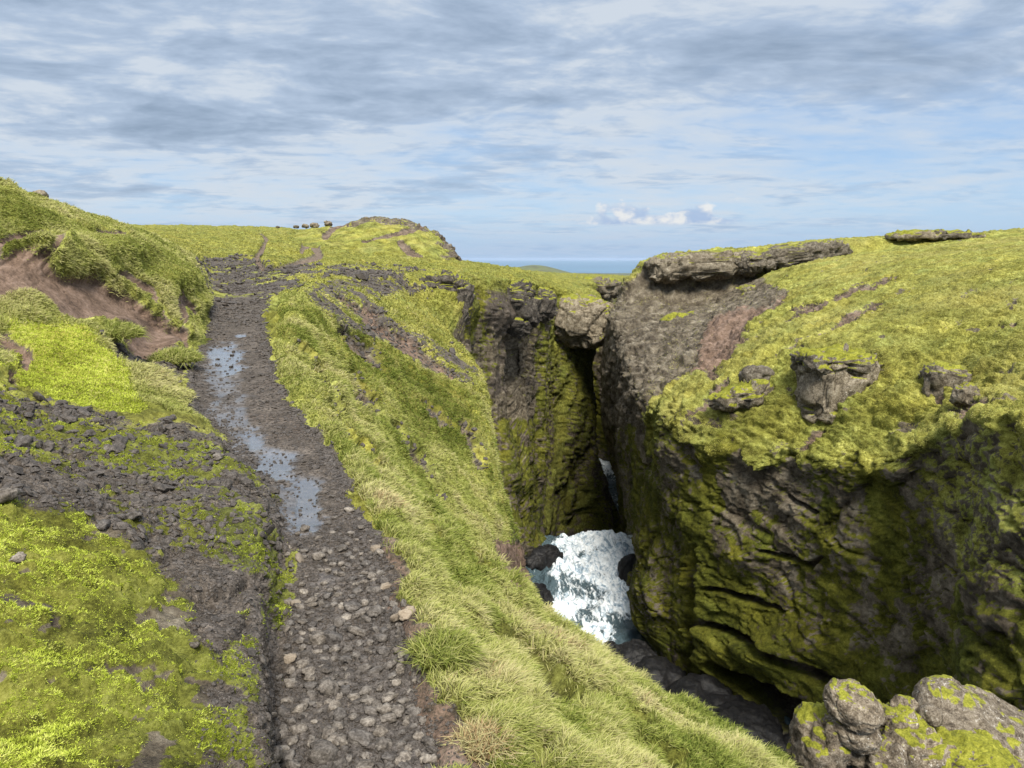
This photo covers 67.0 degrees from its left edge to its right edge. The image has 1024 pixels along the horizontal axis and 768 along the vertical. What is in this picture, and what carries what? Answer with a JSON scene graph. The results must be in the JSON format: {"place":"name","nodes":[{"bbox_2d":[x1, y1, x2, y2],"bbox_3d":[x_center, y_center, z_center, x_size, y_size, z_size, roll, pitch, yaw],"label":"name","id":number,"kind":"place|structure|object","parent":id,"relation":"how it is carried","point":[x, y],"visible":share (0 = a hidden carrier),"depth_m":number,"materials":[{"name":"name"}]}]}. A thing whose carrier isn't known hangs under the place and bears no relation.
{"place":"outdoors","nodes":[
{"label":"outdoors","id":0,"kind":"place"},
{"bbox_2d":[0,179,721,767],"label":"ground","id":1,"kind":"structure","parent":0,"point":[544,411],"depth_m":6.80,"materials":[{"name":"plant"}]},
{"bbox_2d":[0,488,20,502],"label":"path stone","id":2,"kind":"object","parent":1,"relation":"on","point":[8,494],"visible":1,"depth_m":3.34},
{"bbox_2d":[8,552,26,562],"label":"path stone","id":3,"kind":"object","parent":1,"relation":"on","point":[18,557],"visible":0.98,"depth_m":2.86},
{"bbox_2d":[14,434,33,446],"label":"path stone","id":4,"kind":"object","parent":1,"relation":"on","point":[27,440],"visible":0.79,"depth_m":4.57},
{"bbox_2d":[96,519,110,530],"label":"path stone","id":5,"kind":"object","parent":1,"relation":"on","point":[102,524],"visible":1,"depth_m":3.52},
{"bbox_2d":[101,319,150,351],"bbox_3d":[-5.570,-0.693,10.860,1.030,0.478,1.034,0,9,0],"label":"grass tussock","id":6,"kind":"object","parent":1,"relation":"on","point":[127,330],"depth_m":10.72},
{"bbox_2d":[124,511,142,519],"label":"path stone","id":7,"kind":"object","parent":1,"relation":"on","point":[135,515],"visible":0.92,"depth_m":3.72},
{"bbox_2d":[0,315,294,767],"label":"moss","id":8,"kind":"object","parent":1,"relation":"on","point":[23,754],"visible":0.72,"depth_m":2.92,"materials":[{"name":"plant"}]},
{"bbox_2d":[145,345,207,369],"bbox_3d":[-5.021,-0.375,11.561,0.916,0.455,0.959,0,9,0],"label":"grass tussock","id":9,"kind":"object","parent":1,"relation":"on","point":[179,355],"depth_m":11.38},
{"bbox_2d":[212,453,224,460],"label":"path stone","id":10,"kind":"object","parent":1,"relation":"on","point":[217,456],"visible":1,"depth_m":5.52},
{"bbox_2d":[0,253,488,767],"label":"gravel","id":11,"kind":"structure","parent":1,"relation":"on","point":[142,541],"depth_m":4.36,"materials":[{"name":"gravel"}]},
{"bbox_2d":[278,724,289,739],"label":"path stone","id":12,"kind":"object","parent":11,"relation":"on","point":[284,731],"visible":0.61,"depth_m":2.81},
{"bbox_2d":[285,716,296,725],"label":"path stone","id":13,"kind":"object","parent":11,"relation":"on","point":[291,720],"visible":0.91,"depth_m":2.88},
{"bbox_2d":[285,759,300,767],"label":"path stone","id":14,"kind":"object","parent":11,"relation":"on","point":[292,763],"visible":1,"depth_m":2.61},
{"bbox_2d":[287,734,298,745],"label":"path stone","id":15,"kind":"object","parent":11,"relation":"on","point":[292,740],"visible":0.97,"depth_m":2.76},
{"bbox_2d":[317,677,339,695],"bbox_3d":[-0.731,1.200,3.064,0.097,0.054,0.084,4,18,-45],"label":"path stone","id":16,"kind":"object","parent":11,"relation":"on","point":[327,686],"visible":1,"depth_m":3.04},
{"bbox_2d":[321,726,337,739],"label":"path stone","id":17,"kind":"object","parent":11,"relation":"on","point":[328,730],"visible":0.68,"depth_m":2.79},
{"bbox_2d":[326,732,348,749],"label":"path stone","id":18,"kind":"object","parent":11,"relation":"on","point":[336,739],"visible":0.7,"depth_m":2.73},
{"bbox_2d":[333,757,346,766],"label":"path stone","id":19,"kind":"object","parent":11,"relation":"on","point":[343,761],"visible":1,"depth_m":2.63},
{"bbox_2d":[338,655,351,662],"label":"path stone","id":20,"kind":"object","parent":11,"relation":"on","point":[345,659],"visible":1,"depth_m":3.27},
{"bbox_2d":[355,759,374,767],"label":"path stone","id":21,"kind":"object","parent":11,"relation":"on","point":[365,763],"visible":1,"depth_m":2.61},
{"bbox_2d":[360,716,376,726],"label":"path stone","id":22,"kind":"object","parent":11,"relation":"on","point":[369,721],"visible":1,"depth_m":2.84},
{"bbox_2d":[375,634,387,642],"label":"path stone","id":23,"kind":"object","parent":11,"relation":"on","point":[381,638],"visible":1,"depth_m":3.40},
{"bbox_2d":[375,736,392,751],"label":"path stone","id":24,"kind":"object","parent":11,"relation":"on","point":[383,743],"visible":1,"depth_m":2.71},
{"bbox_2d":[380,713,396,723],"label":"path stone","id":25,"kind":"object","parent":11,"relation":"on","point":[390,718],"visible":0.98,"depth_m":2.85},
{"bbox_2d":[382,659,396,669],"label":"path stone","id":26,"kind":"object","parent":11,"relation":"on","point":[390,664],"visible":0.98,"depth_m":3.21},
{"bbox_2d":[412,731,424,740],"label":"path stone","id":27,"kind":"object","parent":11,"relation":"on","point":[418,735],"visible":0.89,"depth_m":2.75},
{"bbox_2d":[274,745,282,763],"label":"path stone","id":28,"kind":"object","parent":1,"relation":"on","point":[278,752],"visible":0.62,"depth_m":2.55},
{"bbox_2d":[277,705,289,716],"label":"path stone","id":29,"kind":"object","parent":1,"relation":"on","point":[282,710],"visible":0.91,"depth_m":2.93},
{"bbox_2d":[280,696,293,703],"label":"path stone","id":30,"kind":"object","parent":1,"relation":"on","point":[289,699],"visible":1,"depth_m":3.00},
{"bbox_2d":[280,749,294,762],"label":"path stone","id":31,"kind":"object","parent":1,"relation":"on","point":[288,754],"visible":0.64,"depth_m":2.65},
{"bbox_2d":[283,653,296,663],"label":"path stone","id":32,"kind":"object","parent":1,"relation":"on","point":[289,658],"visible":1,"depth_m":3.28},
{"bbox_2d":[284,678,297,688],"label":"path stone","id":33,"kind":"object","parent":1,"relation":"on","point":[289,683],"visible":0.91,"depth_m":3.12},
{"bbox_2d":[288,723,308,735],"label":"path stone","id":34,"kind":"object","parent":1,"relation":"on","point":[297,729],"visible":0.98,"depth_m":2.82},
{"bbox_2d":[291,703,307,713],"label":"path stone","id":35,"kind":"object","parent":1,"relation":"on","point":[299,708],"visible":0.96,"depth_m":2.94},
{"bbox_2d":[295,552,303,562],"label":"path stone","id":36,"kind":"object","parent":1,"relation":"on","point":[299,557],"visible":0.91,"depth_m":4.33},
{"bbox_2d":[295,658,310,668],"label":"path stone","id":37,"kind":"object","parent":1,"relation":"on","point":[302,663],"visible":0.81,"depth_m":3.24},
{"bbox_2d":[300,649,311,656],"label":"path stone","id":38,"kind":"object","parent":1,"relation":"on","point":[305,653],"visible":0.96,"depth_m":3.32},
{"bbox_2d":[301,665,315,675],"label":"path stone","id":39,"kind":"object","parent":1,"relation":"on","point":[310,670],"visible":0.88,"depth_m":3.19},
{"bbox_2d":[303,681,316,690],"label":"path stone","id":40,"kind":"object","parent":1,"relation":"on","point":[310,685],"visible":0.97,"depth_m":3.08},
{"bbox_2d":[307,690,316,700],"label":"path stone","id":41,"kind":"object","parent":1,"relation":"on","point":[312,694],"visible":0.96,"depth_m":3.04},
{"bbox_2d":[307,631,325,644],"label":"path stone","id":42,"kind":"object","parent":1,"relation":"on","point":[317,637],"visible":0.96,"depth_m":3.41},
{"bbox_2d":[311,551,325,560],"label":"path stone","id":43,"kind":"object","parent":1,"relation":"on","point":[317,556],"visible":1,"depth_m":4.37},
{"bbox_2d":[307,739,338,763],"bbox_3d":[-0.650,1.280,2.674,0.112,0.076,0.080,-2,9,-11],"label":"path stone","id":44,"kind":"object","parent":1,"relation":"on","point":[323,751],"visible":0.94,"depth_m":2.65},
{"bbox_2d":[320,666,331,673],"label":"path stone","id":45,"kind":"object","parent":1,"relation":"on","point":[326,669],"visible":1,"depth_m":3.19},
{"bbox_2d":[322,630,342,643],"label":"path stone","id":46,"kind":"object","parent":1,"relation":"on","point":[333,637],"visible":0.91,"depth_m":3.43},
{"bbox_2d":[327,699,341,712],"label":"path stone","id":47,"kind":"object","parent":1,"relation":"on","point":[334,704],"visible":0.79,"depth_m":2.94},
{"bbox_2d":[333,617,345,627],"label":"path stone","id":48,"kind":"object","parent":1,"relation":"on","point":[338,622],"visible":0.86,"depth_m":3.57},
{"bbox_2d":[333,707,346,720],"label":"path stone","id":49,"kind":"object","parent":1,"relation":"on","point":[339,713],"visible":0.93,"depth_m":2.89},
{"bbox_2d":[343,601,361,612],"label":"path stone","id":50,"kind":"object","parent":1,"relation":"on","point":[351,606],"visible":0.88,"depth_m":3.70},
{"bbox_2d":[346,625,367,636],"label":"path stone","id":51,"kind":"object","parent":1,"relation":"on","point":[356,631],"visible":1,"depth_m":3.47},
{"bbox_2d":[352,608,365,619],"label":"path stone","id":52,"kind":"object","parent":1,"relation":"on","point":[360,612],"visible":0.95,"depth_m":3.64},
{"bbox_2d":[347,728,374,746],"bbox_3d":[-0.538,1.263,2.761,0.102,0.039,0.083,18,7,21],"label":"path stone","id":53,"kind":"object","parent":1,"relation":"on","point":[363,738],"visible":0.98,"depth_m":2.74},
{"bbox_2d":[356,663,371,670],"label":"path stone","id":54,"kind":"object","parent":1,"relation":"on","point":[364,666],"visible":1,"depth_m":3.19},
{"bbox_2d":[358,685,372,694],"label":"path stone","id":55,"kind":"object","parent":1,"relation":"on","point":[365,690],"visible":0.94,"depth_m":3.04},
{"bbox_2d":[360,694,375,704],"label":"path stone","id":56,"kind":"object","parent":1,"relation":"on","point":[367,699],"visible":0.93,"depth_m":2.98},
{"bbox_2d":[364,706,377,715],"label":"path stone","id":57,"kind":"object","parent":1,"relation":"on","point":[368,710],"visible":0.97,"depth_m":2.91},
{"bbox_2d":[367,586,380,592],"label":"path stone","id":58,"kind":"object","parent":1,"relation":"on","point":[375,589],"visible":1,"depth_m":3.90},
{"bbox_2d":[366,604,384,617],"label":"path stone","id":59,"kind":"object","parent":1,"relation":"on","point":[375,611],"visible":1,"depth_m":3.63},
{"bbox_2d":[368,665,383,674],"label":"path stone","id":60,"kind":"object","parent":1,"relation":"on","point":[376,669],"visible":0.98,"depth_m":3.18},
{"bbox_2d":[372,724,388,736],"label":"path stone","id":61,"kind":"object","parent":1,"relation":"on","point":[381,730],"visible":0.91,"depth_m":2.78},
{"bbox_2d":[376,646,390,657],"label":"path stone","id":62,"kind":"object","parent":1,"relation":"on","point":[384,651],"visible":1,"depth_m":3.31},
{"bbox_2d":[376,702,391,714],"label":"path stone","id":63,"kind":"object","parent":1,"relation":"on","point":[384,708],"visible":0.81,"depth_m":2.91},
{"bbox_2d":[381,752,394,761],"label":"path stone","id":64,"kind":"object","parent":1,"relation":"on","point":[387,756],"visible":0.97,"depth_m":2.65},
{"bbox_2d":[381,691,398,702],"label":"path stone","id":65,"kind":"object","parent":1,"relation":"on","point":[389,696],"visible":0.99,"depth_m":2.98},
{"bbox_2d":[389,613,399,622],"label":"path stone","id":66,"kind":"object","parent":1,"relation":"on","point":[393,618],"visible":0.59,"depth_m":3.54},
{"bbox_2d":[390,678,401,686],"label":"path stone","id":67,"kind":"object","parent":1,"relation":"on","point":[395,682],"visible":1,"depth_m":3.07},
{"bbox_2d":[391,704,404,717],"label":"path stone","id":68,"kind":"object","parent":1,"relation":"on","point":[398,710],"visible":0.88,"depth_m":2.89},
{"bbox_2d":[0,177,800,767],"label":"grass","id":69,"kind":"structure","parent":1,"relation":"on","point":[600,733],"depth_m":5.73,"materials":[{"name":"plant"}]},
{"bbox_2d":[395,663,405,674],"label":"path stone","id":70,"kind":"object","parent":1,"relation":"on","point":[400,668],"visible":0.96,"depth_m":3.17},
{"bbox_2d":[394,750,412,764],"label":"path stone","id":71,"kind":"object","parent":1,"relation":"on","point":[404,755],"visible":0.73,"depth_m":2.64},
{"bbox_2d":[398,606,415,621],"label":"path stone","id":72,"kind":"object","parent":1,"relation":"on","point":[404,614],"visible":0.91,"depth_m":3.50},
{"bbox_2d":[404,706,421,716],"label":"path stone","id":73,"kind":"object","parent":1,"relation":"on","point":[412,711],"visible":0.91,"depth_m":2.88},
{"bbox_2d":[393,522,434,543],"bbox_3d":[-0.641,0.985,4.852,0.364,0.243,0.391,0,9,0],"label":"grass tussock","id":74,"kind":"object","parent":1,"relation":"on","point":[420,534],"depth_m":4.83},
{"bbox_2d":[421,736,434,747],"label":"path stone","id":75,"kind":"object","parent":1,"relation":"on","point":[427,741],"visible":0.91,"depth_m":2.71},
{"bbox_2d":[422,753,437,764],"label":"path stone","id":76,"kind":"object","parent":1,"relation":"on","point":[428,758],"visible":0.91,"depth_m":2.60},
{"bbox_2d":[396,621,493,684],"bbox_3d":[-0.276,1.127,3.180,0.445,0.288,0.432,0,9,0],"label":"grass tussock","id":77,"kind":"object","parent":1,"relation":"on","point":[447,648],"depth_m":3.12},
{"bbox_2d":[419,268,474,321],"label":"rock outcrop","id":78,"kind":"object","parent":1,"relation":"on","point":[447,279],"visible":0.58,"depth_m":54.95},
{"bbox_2d":[435,713,530,767],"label":"grass tussock","id":79,"kind":"object","parent":1,"relation":"on","point":[476,740],"depth_m":2.64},
{"bbox_2d":[506,279,542,338],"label":"rock outcrop","id":80,"kind":"object","parent":1,"relation":"on","point":[525,302],"visible":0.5,"depth_m":69.67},
{"bbox_2d":[537,287,557,322],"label":"rock outcrop","id":81,"kind":"object","parent":1,"relation":"on","point":[548,309],"visible":0.52,"depth_m":79.85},
{"bbox_2d":[554,293,613,349],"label":"rock dome","id":82,"kind":"object","parent":1,"relation":"on","point":[581,321],"visible":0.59,"depth_m":108.66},
{"bbox_2d":[573,276,621,299],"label":"rock outcrop","id":83,"kind":"object","parent":1,"relation":"on","point":[608,287],"visible":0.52,"depth_m":194.74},
{"bbox_2d":[786,701,852,767],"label":"mossy boulder","id":84,"kind":"object","parent":1,"relation":"on","point":[813,741],"visible":0.75,"depth_m":11.78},
{"bbox_2d":[793,350,880,423],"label":"rock outcrop","id":85,"kind":"object","parent":1,"relation":"on","point":[819,397],"visible":0.52,"depth_m":44.91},
{"bbox_2d":[789,343,882,376],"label":"cap slab","id":86,"kind":"structure","parent":85,"relation":"on","point":[858,362],"depth_m":44.81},
{"bbox_2d":[846,738,907,767],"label":"boulder","id":87,"kind":"object","parent":1,"relation":"on","point":[888,754],"visible":0.51,"depth_m":11.45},
{"bbox_2d":[824,712,881,755],"bbox_3d":[5.151,5.241,11.743,0.807,0.630,0.819,0,9,0],"label":"boulder","id":88,"kind":"object","parent":87,"relation":"on","point":[862,744],"visible":0.61,"depth_m":11.41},
{"bbox_2d":[822,677,884,733],"bbox_3d":[5.123,4.827,11.619,0.858,0.618,0.859,0,9,0],"label":"boulder","id":89,"kind":"object","parent":88,"relation":"on","point":[854,705],"visible":1,"depth_m":11.36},
{"bbox_2d":[918,360,972,399],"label":"rock outcrop","id":90,"kind":"object","parent":1,"relation":"on","point":[938,376],"visible":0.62,"depth_m":41.10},
{"bbox_2d":[912,674,1023,767],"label":"rock slab","id":91,"kind":"object","parent":1,"relation":"on","point":[969,707],"visible":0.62,"depth_m":12.45,"materials":[{"name":"stone"}]},
{"bbox_2d":[933,726,1021,767],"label":"mossy boulder","id":92,"kind":"object","parent":1,"relation":"on","point":[979,748],"visible":0.5,"depth_m":11.51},
{"bbox_2d":[878,712,956,767],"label":"boulder","id":93,"kind":"object","parent":92,"relation":"on","point":[922,745],"visible":0.56,"depth_m":11.46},
{"bbox_2d":[877,694,921,734],"bbox_3d":[6.089,5.311,12.114,0.922,0.861,1.030,0,9,0],"label":"boulder","id":94,"kind":"object","parent":93,"relation":"on","point":[900,710],"visible":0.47,"depth_m":11.93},
{"bbox_2d":[916,703,942,727],"bbox_3d":[6.481,5.144,11.983,0.375,0.349,0.383,0,9,0],"label":"boulder","id":95,"kind":"object","parent":93,"relation":"on","point":[931,714],"visible":0.88,"depth_m":11.85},
{"bbox_2d":[136,226,600,453],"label":"grass","id":96,"kind":"structure","parent":0,"point":[389,297],"depth_m":53.61,"materials":[{"name":"plant"}]},
{"bbox_2d":[293,216,461,261],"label":"hill","id":97,"kind":"structure","parent":0,"point":[403,238],"depth_m":105.85,"materials":[{"name":"plant"}]},
{"bbox_2d":[0,0,1023,259],"label":"sky","id":98,"kind":"structure","parent":0,"point":[503,129],"materials":[{"name":"blue"}]},
{"bbox_2d":[469,260,642,272],"bbox_3d":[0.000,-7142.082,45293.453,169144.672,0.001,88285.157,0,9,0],"label":"sea","id":99,"kind":"structure","parent":0,"point":[599,266],"depth_m":26325.48,"materials":[{"name":"liquid"}]},
{"bbox_2d":[520,265,630,275],"bbox_3d":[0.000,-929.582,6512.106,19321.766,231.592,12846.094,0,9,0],"label":"terrain","id":100,"kind":"structure","parent":0,"point":[539,268],"depth_m":3765.76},
{"bbox_2d":[599,458,618,509],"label":"water","id":101,"kind":"structure","parent":0,"point":[609,473],"depth_m":160.70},
{"bbox_2d":[526,530,852,767],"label":"river","id":102,"kind":"structure","parent":0,"point":[585,584],"depth_m":73.05,"materials":[{"name":"liquid"}]},
{"bbox_2d":[532,583,553,604],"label":"wet boulder","id":103,"kind":"object","parent":102,"relation":"in","point":[545,594],"visible":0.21,"depth_m":67.79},
{"bbox_2d":[525,544,562,570],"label":"wet boulder","id":104,"kind":"object","parent":102,"relation":"in","point":[540,558],"visible":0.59,"depth_m":76.79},
{"bbox_2d":[617,553,635,581],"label":"wet boulder","id":105,"kind":"object","parent":102,"relation":"in","point":[625,565],"visible":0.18,"depth_m":74.07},
{"bbox_2d":[611,638,657,666],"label":"wet boulder","id":106,"kind":"object","parent":102,"relation":"in","point":[633,651],"visible":0.38,"depth_m":56.34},
{"bbox_2d":[632,655,686,691],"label":"wet boulder","id":107,"kind":"object","parent":102,"relation":"in","point":[666,671],"visible":0.36,"depth_m":53.40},
{"bbox_2d":[665,673,732,714],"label":"wet boulder","id":108,"kind":"object","parent":102,"relation":"in","point":[713,691],"visible":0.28,"depth_m":50.04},
{"bbox_2d":[713,695,794,766],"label":"wet boulder","id":109,"kind":"object","parent":102,"relation":"in","point":[761,721],"visible":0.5,"depth_m":46.44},
{"bbox_2d":[592,228,1023,736],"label":"terrain","id":110,"kind":"structure","parent":0,"point":[784,587],"depth_m":47.01,"materials":[{"name":"plant"}]},
{"bbox_2d":[659,311,693,321],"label":"moss","id":111,"kind":"object","parent":110,"relation":"on","point":[670,316],"visible":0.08,"depth_m":91.31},
{"bbox_2d":[637,249,764,283],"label":"rock ledge","id":112,"kind":"object","parent":110,"relation":"on","point":[700,265],"visible":0.71,"depth_m":102.20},
{"bbox_2d":[707,379,773,411],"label":"mossy boulder","id":113,"kind":"object","parent":110,"relation":"on","point":[743,394],"visible":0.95,"depth_m":48.66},
{"bbox_2d":[738,365,774,382],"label":"boulder","id":114,"kind":"object","parent":113,"relation":"on","point":[747,373],"visible":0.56,"depth_m":49.61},
{"bbox_2d":[733,284,755,295],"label":"rock ledge","id":115,"kind":"object","parent":110,"relation":"on","point":[744,289],"visible":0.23,"depth_m":98.61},
{"bbox_2d":[734,239,852,275],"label":"rock ledge","id":116,"kind":"object","parent":110,"relation":"on","point":[774,257],"visible":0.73,"depth_m":102.31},
{"bbox_2d":[609,229,1023,471],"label":"moss","id":117,"kind":"object","parent":110,"relation":"on","point":[927,344],"visible":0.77,"depth_m":47.65,"materials":[{"name":"plant"}]},
{"bbox_2d":[884,229,941,241],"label":"skyline slab","id":118,"kind":"structure","parent":110,"relation":"on","point":[909,235],"depth_m":103.34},
{"bbox_2d":[926,229,971,240],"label":"skyline slab","id":119,"kind":"structure","parent":110,"relation":"on","point":[951,234],"depth_m":103.27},
{"bbox_2d":[949,382,980,407],"bbox_3d":[22.121,0.556,37.683,1.414,1.338,1.198,0,9,0],"label":"boulder","id":120,"kind":"object","parent":110,"relation":"on","point":[965,393],"visible":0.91,"depth_m":37.36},
{"bbox_2d":[964,231,988,238],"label":"skyline slab","id":121,"kind":"structure","parent":110,"relation":"on","point":[979,235],"depth_m":103.30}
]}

